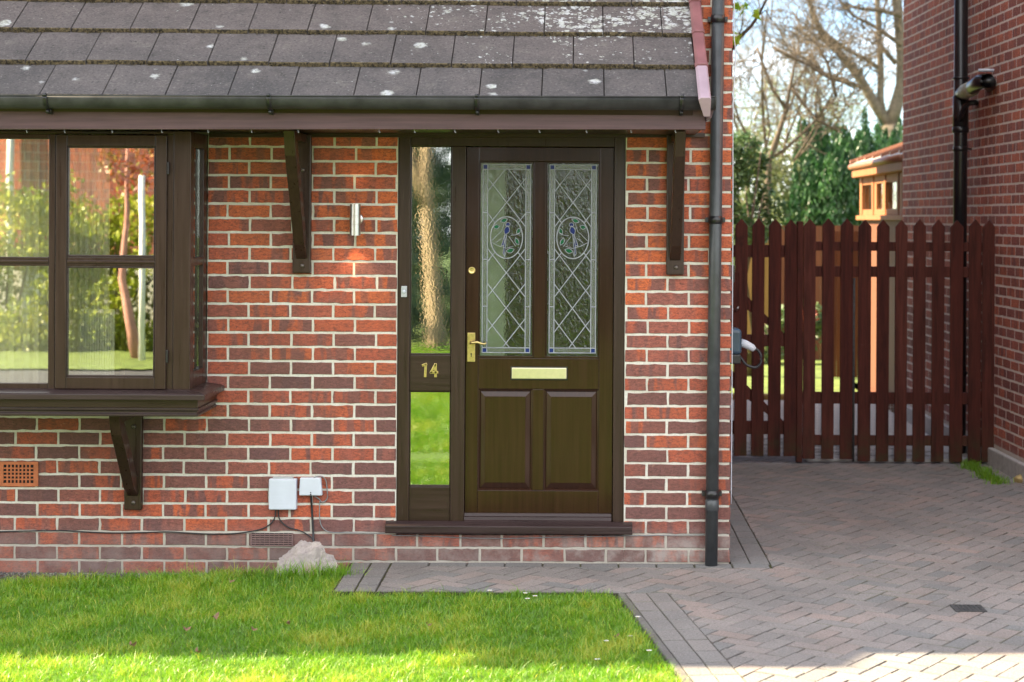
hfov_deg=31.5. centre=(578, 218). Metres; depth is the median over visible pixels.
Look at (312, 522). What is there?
cable
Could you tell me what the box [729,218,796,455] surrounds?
picket gate
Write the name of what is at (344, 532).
cable
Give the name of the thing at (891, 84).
sky
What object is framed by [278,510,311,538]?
cable
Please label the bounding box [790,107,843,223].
conifer
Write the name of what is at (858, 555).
driveway
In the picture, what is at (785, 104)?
bare tree
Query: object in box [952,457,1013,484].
moss edge
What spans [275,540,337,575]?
boulder
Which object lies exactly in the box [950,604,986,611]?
drain grate
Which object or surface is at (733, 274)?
switch box
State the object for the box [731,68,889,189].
pale shrub
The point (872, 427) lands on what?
back patio
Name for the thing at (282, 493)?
junction box
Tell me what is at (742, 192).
woods
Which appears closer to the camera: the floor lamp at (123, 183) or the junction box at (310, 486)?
the junction box at (310, 486)
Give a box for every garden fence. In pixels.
[747,239,768,352]
[781,225,858,359]
[834,231,857,376]
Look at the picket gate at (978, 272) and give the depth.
13.60 m
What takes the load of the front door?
in the brick house at (506, 312)
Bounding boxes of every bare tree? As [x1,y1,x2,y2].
[731,0,902,181]
[731,0,902,224]
[732,0,889,191]
[732,0,902,148]
[737,0,903,146]
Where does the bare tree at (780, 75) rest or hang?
on the ground
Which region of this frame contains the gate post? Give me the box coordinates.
[795,221,802,461]
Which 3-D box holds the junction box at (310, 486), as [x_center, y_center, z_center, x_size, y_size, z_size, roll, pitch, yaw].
[-1.418,1.417,9.607,0.122,0.094,0.038,0,0,0]
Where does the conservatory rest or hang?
on the ground
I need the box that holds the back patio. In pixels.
[730,400,948,457]
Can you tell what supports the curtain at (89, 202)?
hanging from the brick house at (506, 312)
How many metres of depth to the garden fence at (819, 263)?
23.50 m
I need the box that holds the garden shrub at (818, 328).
[748,302,821,363]
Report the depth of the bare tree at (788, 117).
26.50 m
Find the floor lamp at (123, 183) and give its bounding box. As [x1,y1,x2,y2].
[113,168,134,374]
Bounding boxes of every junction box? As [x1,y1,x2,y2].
[269,476,296,509]
[299,477,322,495]
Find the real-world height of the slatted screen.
0.362 m
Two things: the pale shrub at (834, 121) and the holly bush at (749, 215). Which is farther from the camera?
the pale shrub at (834, 121)
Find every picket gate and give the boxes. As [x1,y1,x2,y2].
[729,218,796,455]
[802,218,994,461]
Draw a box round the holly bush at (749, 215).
[731,129,794,375]
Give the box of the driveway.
[335,438,1023,681]
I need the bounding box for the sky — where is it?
[731,0,903,220]
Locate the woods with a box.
[731,186,844,264]
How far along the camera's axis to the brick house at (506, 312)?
9.63 m
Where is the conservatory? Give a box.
[848,142,902,412]
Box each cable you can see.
[0,510,275,534]
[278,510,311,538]
[310,496,314,541]
[313,476,327,502]
[319,501,384,533]
[392,534,704,538]
[731,0,735,503]
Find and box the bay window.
[0,130,223,416]
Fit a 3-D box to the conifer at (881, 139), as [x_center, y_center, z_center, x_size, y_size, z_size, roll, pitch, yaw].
[4.687,0.066,27.486,1.432,3.574,1.429,0,0,0]
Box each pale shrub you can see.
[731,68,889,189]
[734,113,812,225]
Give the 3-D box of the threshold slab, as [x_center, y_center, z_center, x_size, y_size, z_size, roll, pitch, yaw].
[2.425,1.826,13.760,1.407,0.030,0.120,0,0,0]
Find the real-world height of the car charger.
0.233 m
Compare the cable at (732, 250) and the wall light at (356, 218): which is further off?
the cable at (732, 250)
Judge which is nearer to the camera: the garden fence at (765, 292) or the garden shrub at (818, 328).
the garden shrub at (818, 328)
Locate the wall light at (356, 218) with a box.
[350,204,363,234]
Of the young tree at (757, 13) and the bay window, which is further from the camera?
the young tree at (757, 13)
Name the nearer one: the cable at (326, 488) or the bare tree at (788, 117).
the cable at (326, 488)
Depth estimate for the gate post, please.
13.59 m
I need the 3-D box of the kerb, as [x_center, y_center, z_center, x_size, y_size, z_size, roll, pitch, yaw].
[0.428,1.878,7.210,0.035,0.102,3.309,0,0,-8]
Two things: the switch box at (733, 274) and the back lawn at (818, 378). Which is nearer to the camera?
the switch box at (733, 274)
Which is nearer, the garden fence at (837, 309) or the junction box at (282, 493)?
the junction box at (282, 493)
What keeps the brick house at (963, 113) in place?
on the ground
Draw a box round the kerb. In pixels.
[618,593,691,681]
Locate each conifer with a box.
[783,153,824,225]
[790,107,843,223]
[809,137,861,295]
[822,119,875,221]
[859,106,902,151]
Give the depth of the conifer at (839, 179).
24.76 m
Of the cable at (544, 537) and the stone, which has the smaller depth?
the cable at (544, 537)
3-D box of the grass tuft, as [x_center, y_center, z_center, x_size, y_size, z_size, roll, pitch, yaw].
[-1.329,1.802,9.300,0.578,0.134,0.318,0,0,0]
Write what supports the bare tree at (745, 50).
on the ground
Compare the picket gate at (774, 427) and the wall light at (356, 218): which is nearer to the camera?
the wall light at (356, 218)
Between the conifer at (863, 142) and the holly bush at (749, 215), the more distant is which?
the conifer at (863, 142)
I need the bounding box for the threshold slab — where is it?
[805,456,983,462]
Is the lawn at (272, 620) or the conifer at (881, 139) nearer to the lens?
the lawn at (272, 620)
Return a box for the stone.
[1014,474,1022,482]
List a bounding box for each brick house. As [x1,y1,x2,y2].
[0,0,732,578]
[902,0,1023,483]
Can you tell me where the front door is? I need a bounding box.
[464,147,613,521]
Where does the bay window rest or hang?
in the brick house at (506, 312)
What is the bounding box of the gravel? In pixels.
[0,571,257,582]
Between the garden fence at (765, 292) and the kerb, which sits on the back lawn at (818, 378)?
the garden fence at (765, 292)
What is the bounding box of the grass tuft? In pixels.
[269,556,370,581]
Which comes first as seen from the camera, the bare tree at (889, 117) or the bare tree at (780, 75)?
the bare tree at (889, 117)
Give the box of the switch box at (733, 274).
[730,265,734,281]
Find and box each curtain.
[0,139,48,382]
[68,148,109,374]
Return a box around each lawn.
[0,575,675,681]
[730,359,857,393]
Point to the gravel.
(21, 574)
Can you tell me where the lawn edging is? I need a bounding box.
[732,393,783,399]
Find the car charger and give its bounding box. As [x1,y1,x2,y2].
[730,327,762,368]
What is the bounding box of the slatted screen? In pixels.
[79,309,114,374]
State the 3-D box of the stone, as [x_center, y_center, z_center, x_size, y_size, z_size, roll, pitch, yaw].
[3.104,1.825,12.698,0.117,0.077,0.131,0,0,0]
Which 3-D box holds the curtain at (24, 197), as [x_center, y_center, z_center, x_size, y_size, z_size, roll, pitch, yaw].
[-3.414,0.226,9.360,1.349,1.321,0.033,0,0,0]
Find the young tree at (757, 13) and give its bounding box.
[732,0,771,50]
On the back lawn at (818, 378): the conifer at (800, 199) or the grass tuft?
the conifer at (800, 199)

